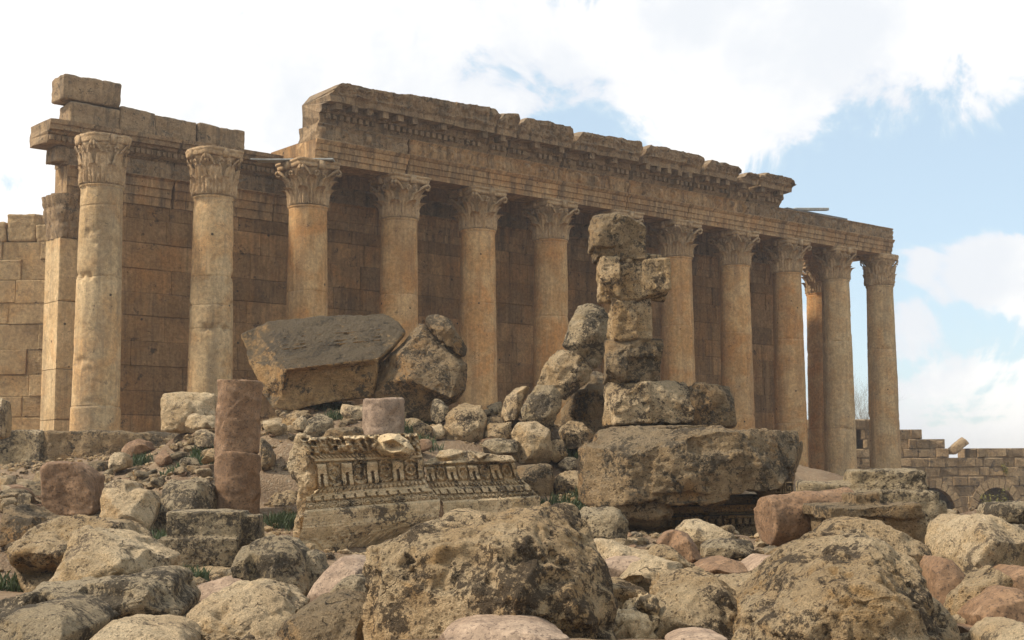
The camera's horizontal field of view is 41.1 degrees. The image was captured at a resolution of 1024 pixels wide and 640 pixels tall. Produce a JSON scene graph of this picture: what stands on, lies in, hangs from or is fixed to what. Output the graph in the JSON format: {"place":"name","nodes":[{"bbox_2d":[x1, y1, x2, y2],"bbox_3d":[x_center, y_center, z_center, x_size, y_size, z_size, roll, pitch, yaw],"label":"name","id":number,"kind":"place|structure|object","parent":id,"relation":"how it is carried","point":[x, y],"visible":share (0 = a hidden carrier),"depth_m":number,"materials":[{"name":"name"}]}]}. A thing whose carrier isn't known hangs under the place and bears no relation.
{"place":"outdoors","nodes":[
{"label":"outdoors","id":0,"kind":"place"},
{"bbox_2d":[0,402,976,639],"bbox_3d":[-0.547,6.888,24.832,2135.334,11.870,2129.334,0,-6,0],"label":"ground","id":1,"kind":"structure","parent":0,"point":[272,482],"depth_m":29.41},
{"bbox_2d":[0,398,11,438],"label":"pale rock","id":2,"kind":"object","parent":1,"relation":"on","point":[5,419],"visible":1,"depth_m":30.22,"materials":[{"name":"beige stone"}]},
{"bbox_2d":[0,475,16,485],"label":"loose stone","id":3,"kind":"object","parent":1,"relation":"on","point":[8,479],"visible":0.49,"depth_m":29.84,"materials":[{"name":"beige stone"}]},
{"bbox_2d":[0,214,46,429],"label":"ashlar wall","id":4,"kind":"structure","parent":1,"relation":"on","point":[23,239],"depth_m":60.36,"materials":[{"name":"stone"}]},
{"bbox_2d":[16,493,35,505],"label":"loose stone","id":5,"kind":"object","parent":1,"relation":"on","point":[25,498],"visible":0.38,"depth_m":26.09,"materials":[{"name":"grey stone"}]},
{"bbox_2d":[0,503,66,547],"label":"boulder","id":6,"kind":"object","parent":1,"relation":"on","point":[18,522],"visible":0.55,"depth_m":19.90,"materials":[{"name":"brown stone"}]},
{"bbox_2d":[0,595,119,639],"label":"boulder","id":7,"kind":"object","parent":1,"relation":"on","point":[80,617],"visible":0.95,"depth_m":11.86,"materials":[{"name":"grey stone"}]},
{"bbox_2d":[4,514,152,592],"bbox_3d":[-5.766,3.112,18.206,1.623,1.058,2.267,0,-6,0],"label":"boulder","id":8,"kind":"object","parent":1,"relation":"on","point":[35,554],"visible":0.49,"depth_m":17.53,"materials":[{"name":"stone"}]},
{"bbox_2d":[0,429,178,464],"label":"wall","id":9,"kind":"structure","parent":1,"relation":"on","point":[19,446],"depth_m":36.80,"materials":[{"name":"grey stone"}]},
{"bbox_2d":[87,461,108,471],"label":"stone block","id":10,"kind":"object","parent":1,"relation":"on","point":[99,466],"depth_m":32.84,"materials":[{"name":"brown stone"}]},
{"bbox_2d":[0,565,198,619],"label":"boulder","id":11,"kind":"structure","parent":1,"relation":"on","point":[162,590],"depth_m":14.00,"materials":[{"name":"grey stone"}]},
{"bbox_2d":[49,525,180,581],"bbox_3d":[-4.618,2.843,16.044,1.284,0.877,1.704,0,-6,0],"label":"boulder","id":12,"kind":"object","parent":1,"relation":"on","point":[97,552],"visible":0.69,"depth_m":15.53,"materials":[{"name":"beige stone"}]},
{"bbox_2d":[108,452,132,472],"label":"stone block","id":13,"kind":"object","parent":1,"relation":"on","point":[118,461],"depth_m":31.39,"materials":[{"name":"beige stone"}]},
{"bbox_2d":[99,479,160,530],"bbox_3d":[-6.898,3.408,24.894,1.022,1.005,1.731,0,-6,0],"label":"boulder","id":14,"kind":"object","parent":1,"relation":"on","point":[135,501],"visible":0.75,"depth_m":24.39,"materials":[{"name":"beige stone"}]},
{"bbox_2d":[121,439,155,456],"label":"granite block","id":15,"kind":"object","parent":1,"relation":"on","point":[139,446],"depth_m":33.88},
{"bbox_2d":[90,614,200,639],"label":"flat rock","id":16,"kind":"object","parent":1,"relation":"on","point":[153,627],"visible":1,"depth_m":11.45,"materials":[{"name":"beige stone"}]},
{"bbox_2d":[155,450,172,466],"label":"loose stone","id":17,"kind":"object","parent":1,"relation":"on","point":[163,457],"visible":0.98,"depth_m":30.34,"materials":[{"name":"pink stone"}]},
{"bbox_2d":[155,477,216,531],"bbox_3d":[-6.047,3.540,25.474,1.000,1.196,1.836,0,-6,0],"label":"boulder","id":18,"kind":"object","parent":1,"relation":"on","point":[196,493],"visible":0.58,"depth_m":24.96,"materials":[{"name":"grey stone"}]},
{"bbox_2d":[160,392,217,433],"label":"stone block","id":19,"kind":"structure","parent":1,"relation":"on","point":[178,409],"depth_m":33.35,"materials":[{"name":"beige stone"}]},
{"bbox_2d":[179,457,199,466],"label":"loose stone","id":20,"kind":"object","parent":1,"relation":"on","point":[184,461],"visible":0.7,"depth_m":28.45,"materials":[{"name":"grey stone"}]},
{"bbox_2d":[185,413,215,429],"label":"stone block","id":21,"kind":"object","parent":1,"relation":"on","point":[195,421],"depth_m":30.88,"materials":[{"name":"beige stone"}]},
{"bbox_2d":[194,429,214,447],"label":"stone block","id":22,"kind":"object","parent":1,"relation":"on","point":[203,438],"depth_m":29.31,"materials":[{"name":"beige stone"}]},
{"bbox_2d":[201,448,214,463],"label":"stone","id":23,"kind":"object","parent":1,"relation":"on","point":[208,457],"visible":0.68,"depth_m":27.89,"materials":[{"name":"stone"}]},
{"bbox_2d":[188,566,230,576],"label":"flat rock","id":24,"kind":"object","parent":1,"relation":"on","point":[221,571],"visible":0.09,"depth_m":19.48,"materials":[{"name":"stone"}]},
{"bbox_2d":[158,508,264,566],"bbox_3d":[-4.492,3.250,20.368,1.500,0.848,1.065,0,-6,0],"label":"stone block","id":25,"kind":"object","parent":24,"relation":"on","point":[209,537],"visible":0.73,"depth_m":19.98,"materials":[{"name":"grey stone"}]},
{"bbox_2d":[197,575,240,601],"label":"granite block","id":26,"kind":"object","parent":1,"relation":"on","point":[206,589],"depth_m":15.99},
{"bbox_2d":[214,451,260,513],"bbox_3d":[-5.253,3.142,26.163,0.906,1.256,0.907,0,-6,0],"label":"granite shaft","id":27,"kind":"object","parent":1,"relation":"on","point":[237,480],"visible":0.88,"depth_m":25.81,"materials":[{"name":"stone"}]},
{"bbox_2d":[214,379,262,459],"bbox_3d":[-5.279,1.944,26.349,0.922,1.587,0.858,0,-6,0],"label":"granite shaft","id":28,"kind":"object","parent":27,"relation":"on","point":[237,420],"visible":0.81,"depth_m":26.01,"materials":[{"name":"stone"}]},
{"bbox_2d":[186,578,309,639],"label":"boulder","id":29,"kind":"object","parent":1,"relation":"on","point":[264,608],"visible":0.72,"depth_m":12.78,"materials":[{"name":"beige stone"}]},
{"bbox_2d":[260,438,275,470],"bbox_3d":[-5.128,2.827,28.683,0.296,0.691,0.843,0,-6,0],"label":"carved fragment","id":30,"kind":"object","parent":1,"relation":"on","point":[268,457],"visible":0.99,"depth_m":28.39,"materials":[{"name":"brown stone"}]},
{"bbox_2d":[231,534,310,595],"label":"boulder","id":31,"kind":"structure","parent":1,"relation":"on","point":[281,558],"depth_m":15.56,"materials":[{"name":"grey stone"}]},
{"bbox_2d":[263,420,280,432],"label":"stone","id":32,"kind":"object","parent":1,"relation":"on","point":[273,426],"visible":0.85,"depth_m":30.38,"materials":[{"name":"beige stone"}]},
{"bbox_2d":[268,490,297,505],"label":"stone block","id":33,"kind":"object","parent":1,"relation":"on","point":[284,497],"depth_m":26.82,"materials":[{"name":"stone"}]},
{"bbox_2d":[281,413,299,425],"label":"stone","id":34,"kind":"object","parent":1,"relation":"on","point":[288,419],"visible":0.43,"depth_m":31.48,"materials":[{"name":"stone"}]},
{"bbox_2d":[0,400,590,591],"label":"grass","id":35,"kind":"structure","parent":1,"relation":"on","point":[283,519],"depth_m":27.87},
{"bbox_2d":[292,416,306,430],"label":"stone","id":36,"kind":"object","parent":1,"relation":"on","point":[299,423],"visible":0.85,"depth_m":30.72,"materials":[{"name":"beige stone"}]},
{"bbox_2d":[306,549,328,590],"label":"stone block","id":37,"kind":"object","parent":1,"relation":"on","point":[317,565],"depth_m":16.09,"materials":[{"name":"grey stone"}]},
{"bbox_2d":[304,413,333,436],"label":"stone block","id":38,"kind":"object","parent":1,"relation":"on","point":[318,425],"depth_m":30.38,"materials":[{"name":"grey stone"}]},
{"bbox_2d":[275,589,366,639],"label":"boulder","id":39,"kind":"object","parent":1,"relation":"on","point":[335,615],"visible":0.77,"depth_m":12.20,"materials":[{"name":"brown stone"}]},
{"bbox_2d":[241,314,404,409],"bbox_3d":[-4.871,1.140,35.564,4.339,2.537,3.784,0,-6,0],"label":"fallen block","id":40,"kind":"object","parent":1,"relation":"on","point":[296,364],"depth_m":34.20,"materials":[{"name":"brown stone"}]},
{"bbox_2d":[307,554,365,601],"bbox_3d":[-1.857,2.901,15.105,0.717,0.590,1.652,0,-6,0],"label":"granite drum","id":41,"kind":"object","parent":1,"relation":"on","point":[334,574],"visible":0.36,"depth_m":14.61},
{"bbox_2d":[323,427,363,436],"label":"stone block","id":42,"kind":"object","parent":1,"relation":"on","point":[345,431],"depth_m":29.36,"materials":[{"name":"brown stone"}]},
{"bbox_2d":[330,574,366,593],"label":"rock","id":43,"kind":"object","parent":1,"relation":"on","point":[354,582],"depth_m":13.48,"materials":[{"name":"grey stone"}]},
{"bbox_2d":[340,404,362,419],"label":"stone","id":44,"kind":"object","parent":1,"relation":"on","point":[347,411],"visible":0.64,"depth_m":32.85,"materials":[{"name":"beige stone"}]},
{"bbox_2d":[287,433,439,551],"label":"carved cornice","id":45,"kind":"structure","parent":1,"relation":"on","point":[366,491],"depth_m":24.83,"materials":[{"name":"stone"}]},
{"bbox_2d":[362,397,404,434],"bbox_3d":[-2.961,2.260,31.435,0.977,0.963,0.993,0,-6,0],"label":"granite drum","id":46,"kind":"object","parent":1,"relation":"on","point":[383,415],"visible":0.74,"depth_m":31.04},
{"bbox_2d":[373,323,466,421],"bbox_3d":[-2.368,1.371,35.032,2.477,2.552,3.037,0,-6,0],"label":"fallen block","id":47,"kind":"object","parent":1,"relation":"on","point":[422,367],"depth_m":33.98,"materials":[{"name":"brown stone"}]},
{"bbox_2d":[425,314,466,356],"bbox_3d":[-1.678,0.426,34.981,1.089,1.136,1.553,0,-6,0],"label":"fallen block","id":48,"kind":"object","parent":47,"relation":"on","point":[441,328],"depth_m":34.35,"materials":[{"name":"brown stone"}]},
{"bbox_2d":[413,423,432,437],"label":"stone","id":49,"kind":"object","parent":1,"relation":"on","point":[422,428],"visible":0.63,"depth_m":31.43,"materials":[{"name":"stone"}]},
{"bbox_2d":[432,424,444,438],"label":"stone","id":50,"kind":"object","parent":1,"relation":"on","point":[438,431],"visible":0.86,"depth_m":31.68,"materials":[{"name":"beige stone"}]},
{"bbox_2d":[430,399,448,423],"bbox_3d":[-1.754,2.227,33.173,0.468,0.640,0.800,0,-6,0],"label":"carved fragment","id":51,"kind":"object","parent":1,"relation":"on","point":[439,410],"visible":0.88,"depth_m":32.87,"materials":[{"name":"grey stone"}]},
{"bbox_2d":[29,74,900,475],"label":"roman temple","id":52,"kind":"structure","parent":1,"relation":"on","point":[181,254],"depth_m":63.17,"materials":[{"name":"stone"}]},
{"bbox_2d":[257,158,334,162],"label":"metal sheet","id":53,"kind":"object","parent":52,"relation":"on","point":[281,160],"visible":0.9,"depth_m":57.95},
{"bbox_2d":[443,403,486,442],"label":"boulder","id":54,"kind":"object","parent":1,"relation":"on","point":[467,422],"visible":0.84,"depth_m":32.28,"materials":[{"name":"stone"}]},
{"bbox_2d":[424,449,540,514],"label":"carved cornice","id":55,"kind":"structure","parent":1,"relation":"on","point":[478,481],"depth_m":26.86,"materials":[{"name":"stone"}]},
{"bbox_2d":[0,401,977,639],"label":"rubble","id":56,"kind":"object","parent":1,"relation":"on","point":[329,554],"visible":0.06,"depth_m":26.39,"materials":[{"name":"stone"}]},
{"bbox_2d":[361,502,617,639],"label":"boulder","id":57,"kind":"object","parent":1,"relation":"on","point":[434,579],"visible":0.9,"depth_m":11.62,"materials":[{"name":"stone"}]},
{"bbox_2d":[485,422,511,438],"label":"stone","id":58,"kind":"object","parent":1,"relation":"on","point":[498,430],"visible":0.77,"depth_m":32.18,"materials":[{"name":"stone"}]},
{"bbox_2d":[482,438,518,454],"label":"stone","id":59,"kind":"object","parent":1,"relation":"on","point":[499,446],"visible":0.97,"depth_m":30.33,"materials":[{"name":"grey stone"}]},
{"bbox_2d":[439,614,569,639],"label":"granite block","id":60,"kind":"object","parent":1,"relation":"on","point":[498,627],"depth_m":10.51,"materials":[{"name":"stone"}]},
{"bbox_2d":[501,386,529,421],"bbox_3d":[0.077,2.068,33.300,0.708,0.900,1.386,0,-6,0],"label":"stone slab","id":61,"kind":"object","parent":1,"relation":"on","point":[512,404],"depth_m":32.74,"materials":[{"name":"beige stone"}]},
{"bbox_2d":[511,421,552,463],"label":"stone block","id":62,"kind":"object","parent":1,"relation":"on","point":[533,438],"depth_m":30.55,"materials":[{"name":"beige stone"}]},
{"bbox_2d":[517,463,554,495],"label":"stone block","id":63,"kind":"object","parent":1,"relation":"on","point":[538,479],"depth_m":28.75,"materials":[{"name":"brown stone"}]},
{"bbox_2d":[521,384,561,426],"bbox_3d":[0.700,2.076,32.794,0.993,1.015,1.764,0,-6,0],"label":"leaning drum","id":64,"kind":"object","parent":1,"relation":"on","point":[542,404],"visible":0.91,"depth_m":32.07,"materials":[{"name":"grey stone"}]},
{"bbox_2d":[537,350,592,399],"bbox_3d":[1.275,1.357,33.465,1.349,1.271,1.767,0,-6,0],"label":"leaning drum","id":65,"kind":"object","parent":64,"relation":"on","point":[566,374],"visible":0.94,"depth_m":32.77,"materials":[{"name":"stone"}]},
{"bbox_2d":[562,303,608,368],"bbox_3d":[1.850,0.412,33.721,1.268,1.625,1.965,0,-6,0],"label":"leaning drum","id":66,"kind":"object","parent":65,"relation":"on","point":[585,337],"visible":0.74,"depth_m":33.02,"materials":[{"name":"grey stone"}]},
{"bbox_2d":[550,439,567,462],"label":"stone block","id":67,"kind":"object","parent":1,"relation":"on","point":[559,450],"depth_m":30.81,"materials":[{"name":"stone"}]},
{"bbox_2d":[553,470,577,494],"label":"stone block","id":68,"kind":"object","parent":1,"relation":"on","point":[564,481],"depth_m":29.15,"materials":[{"name":"stone"}]},
{"bbox_2d":[558,457,576,470],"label":"stone block","id":69,"kind":"object","parent":1,"relation":"on","point":[567,463],"depth_m":30.63,"materials":[{"name":"beige stone"}]},
{"bbox_2d":[558,421,593,448],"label":"stone block","id":70,"kind":"object","parent":1,"relation":"on","point":[574,434],"depth_m":31.44,"materials":[{"name":"stone"}]},
{"bbox_2d":[560,371,606,433],"bbox_3d":[1.964,2.136,34.798,1.498,1.730,1.820,0,-6,0],"label":"stone block","id":71,"kind":"object","parent":1,"relation":"on","point":[584,404],"depth_m":34.07,"materials":[{"name":"brown stone"}]},
{"bbox_2d":[580,506,628,539],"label":"rock","id":72,"kind":"object","parent":1,"relation":"on","point":[606,522],"visible":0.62,"depth_m":21.18,"materials":[{"name":"grey stone"}]},
{"bbox_2d":[594,538,648,558],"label":"flat rock","id":73,"kind":"object","parent":1,"relation":"on","point":[607,548],"visible":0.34,"depth_m":16.07,"materials":[{"name":"beige stone"}]},
{"bbox_2d":[604,556,640,576],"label":"granite block","id":74,"kind":"object","parent":1,"relation":"on","point":[617,566],"depth_m":15.20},
{"bbox_2d":[611,577,649,608],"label":"rock","id":75,"kind":"object","parent":1,"relation":"on","point":[623,591],"visible":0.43,"depth_m":13.81,"materials":[{"name":"stone"}]},
{"bbox_2d":[614,593,659,639],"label":"rock","id":76,"kind":"object","parent":1,"relation":"on","point":[638,617],"visible":0.75,"depth_m":12.92,"materials":[{"name":"stone"}]},
{"bbox_2d":[620,554,682,592],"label":"rock","id":77,"kind":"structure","parent":1,"relation":"on","point":[644,570],"depth_m":14.77,"materials":[{"name":"beige stone"}]},
{"bbox_2d":[646,544,692,567],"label":"rock","id":78,"kind":"object","parent":1,"relation":"on","point":[666,552],"depth_m":15.67,"materials":[{"name":"stone"}]},
{"bbox_2d":[656,529,700,562],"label":"rock","id":79,"kind":"object","parent":1,"relation":"on","point":[681,543],"depth_m":17.57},
{"bbox_2d":[577,425,802,535],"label":"giant cornice block","id":80,"kind":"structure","parent":1,"relation":"on","point":[652,479],"depth_m":25.81,"materials":[{"name":"brown stone"}]},
{"bbox_2d":[608,425,708,428],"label":"stone slab","id":81,"kind":"structure","parent":80,"relation":"on","point":[673,426],"depth_m":30.28,"materials":[{"name":"brown stone"}]},
{"bbox_2d":[602,380,694,427],"bbox_3d":[3.115,1.936,31.507,2.032,1.101,1.741,0,-6,0],"label":"pillar base stone","id":82,"kind":"object","parent":81,"relation":"on","point":[653,403],"visible":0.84,"depth_m":30.76,"materials":[{"name":"stone"}]},
{"bbox_2d":[603,338,663,384],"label":"pillar stone","id":83,"kind":"object","parent":82,"relation":"on","point":[635,361],"visible":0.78,"depth_m":30.97,"materials":[{"name":"brown stone"}]},
{"bbox_2d":[606,298,652,340],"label":"pillar stone","id":84,"kind":"object","parent":83,"relation":"on","point":[629,320],"visible":0.84,"depth_m":31.05,"materials":[{"name":"stone"}]},
{"bbox_2d":[596,253,671,304],"bbox_3d":[2.809,-0.914,31.733,1.696,1.155,1.461,0,-6,0],"label":"pillar stone","id":85,"kind":"object","parent":84,"relation":"on","point":[649,277],"visible":0.87,"depth_m":31.14,"materials":[{"name":"stone"}]},
{"bbox_2d":[588,212,646,264],"bbox_3d":[2.467,-1.867,31.816,1.391,1.169,1.350,0,-6,0],"label":"pillar stone","id":86,"kind":"object","parent":85,"relation":"on","point":[622,237],"visible":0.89,"depth_m":31.26,"materials":[{"name":"brown stone"}]},
{"bbox_2d":[688,382,736,428],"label":"pillar base stone","id":87,"kind":"object","parent":81,"relation":"on","point":[712,404],"visible":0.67,"depth_m":30.94,"materials":[{"name":"brown stone"}]},
{"bbox_2d":[649,567,737,639],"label":"stone block","id":88,"kind":"object","parent":1,"relation":"on","point":[687,597],"depth_m":13.07,"materials":[{"name":"stone"}]},
{"bbox_2d":[665,627,727,639],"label":"granite block","id":89,"kind":"object","parent":1,"relation":"on","point":[693,633],"depth_m":10.92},
{"bbox_2d":[675,519,734,548],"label":"stone block","id":90,"kind":"object","parent":1,"relation":"on","point":[699,531],"depth_m":20.29,"materials":[{"name":"beige stone"}]},
{"bbox_2d":[694,555,747,574],"bbox_3d":[2.549,3.104,17.094,0.672,0.252,1.387,0,-6,0],"label":"granite drum","id":91,"kind":"object","parent":1,"relation":"on","point":[717,564],"visible":0.54,"depth_m":16.68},
{"bbox_2d":[700,537,753,558],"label":"stone block","id":92,"kind":"object","parent":1,"relation":"on","point":[730,548],"depth_m":18.83,"materials":[{"name":"grey stone"}]},
{"bbox_2d":[714,572,751,590],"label":"stone block","id":93,"kind":"object","parent":1,"relation":"on","point":[734,581],"depth_m":14.89,"materials":[{"name":"stone"}]},
{"bbox_2d":[740,553,770,570],"bbox_3d":[3.264,3.195,17.565,0.649,0.346,1.345,0,-6,0],"label":"granite drum","id":94,"kind":"object","parent":1,"relation":"on","point":[751,561],"visible":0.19,"depth_m":17.43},
{"bbox_2d":[754,487,853,546],"bbox_3d":[4.028,2.649,18.430,1.397,0.784,0.708,2,-6,-17],"label":"granite shaft","id":95,"kind":"object","parent":1,"relation":"on","point":[780,519],"visible":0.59,"depth_m":18.11,"materials":[{"name":"stone"}]},
{"bbox_2d":[731,529,960,639],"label":"boulder","id":96,"kind":"object","parent":1,"relation":"on","point":[856,584],"visible":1,"depth_m":11.68,"materials":[{"name":"stone"}]},
{"bbox_2d":[807,368,910,418],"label":"bare tree","id":97,"kind":"object","parent":1,"relation":"on","point":[862,416],"visible":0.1,"depth_m":108.49,"materials":[{"name":"plant"}]},
{"bbox_2d":[802,491,926,543],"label":"cornice block","id":98,"kind":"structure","parent":1,"relation":"on","point":[909,518],"depth_m":17.13,"materials":[{"name":"brown stone"}]},
{"bbox_2d":[795,468,946,527],"bbox_3d":[5.178,2.761,19.758,2.062,1.234,1.233,-1,-6,8],"label":"cornice block","id":99,"kind":"object","parent":1,"relation":"on","point":[894,485],"depth_m":19.32,"materials":[{"name":"grey stone"}]},
{"bbox_2d":[813,516,932,563],"bbox_3d":[3.889,2.674,15.145,1.347,0.959,2.064,0,-6,0],"label":"boulder","id":100,"kind":"object","parent":1,"relation":"on","point":[903,543],"visible":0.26,"depth_m":14.74,"materials":[{"name":"stone"}]},
{"bbox_2d":[807,419,1023,512],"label":"court wall","id":101,"kind":"structure","parent":1,"relation":"on","point":[963,479],"depth_m":94.47,"materials":[{"name":"stone"}]},
{"bbox_2d":[949,437,968,454],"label":"loose block","id":102,"kind":"object","parent":101,"relation":"on","point":[958,445],"depth_m":94.56,"materials":[{"name":"stone"}]},
{"bbox_2d":[919,555,965,605],"bbox_3d":[4.459,2.753,14.280,0.385,0.573,1.417,0,-6,0],"label":"granite block","id":103,"kind":"object","parent":1,"relation":"on","point":[943,577],"depth_m":13.88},
{"bbox_2d":[925,513,1023,569],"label":"boulder","id":104,"kind":"object","parent":1,"relation":"on","point":[977,540],"visible":0.66,"depth_m":14.98,"materials":[{"name":"beige stone"}]},
{"bbox_2d":[944,565,1013,614],"bbox_3d":[4.594,2.745,13.726,0.648,0.545,1.280,0,-6,0],"label":"stone block","id":105,"kind":"object","parent":1,"relation":"on","point":[976,581],"depth_m":13.35,"materials":[{"name":"stone"}]},
{"bbox_2d":[957,585,1023,625],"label":"granite block","id":106,"kind":"object","parent":1,"relation":"on","point":[998,601],"depth_m":12.70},
{"bbox_2d":[969,617,1023,639],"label":"rock","id":107,"kind":"object","parent":1,"relation":"on","point":[994,628],"visible":1,"depth_m":11.59,"materials":[{"name":"beige stone"}]},
{"bbox_2d":[976,501,1023,523],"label":"stone block","id":108,"kind":"object","parent":1,"relation":"on","point":[1010,511],"depth_m":19.78,"materials":[{"name":"grey stone"}]},
{"bbox_2d":[992,564,1023,591],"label":"granite block","id":109,"kind":"object","parent":1,"relation":"on","point":[1015,573],"depth_m":13.83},
{"bbox_2d":[0,0,1023,457],"label":"sky","id":110,"kind":"structure","parent":0,"point":[906,117],"materials":[{"name":"white"}]},
{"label":"flat rock","id":111,"kind":"object","parent":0,"visible":0},
{"bbox_2d":[40,461,104,515],"bbox_3d":[-8.520,3.293,26.627,1.187,1.085,1.448,0,-6,0],"label":"granite stump","id":112,"kind":"object","parent":111,"relation":"on","point":[68,488],"visible":0.92,"depth_m":26.04,"materials":[{"name":"stone"}]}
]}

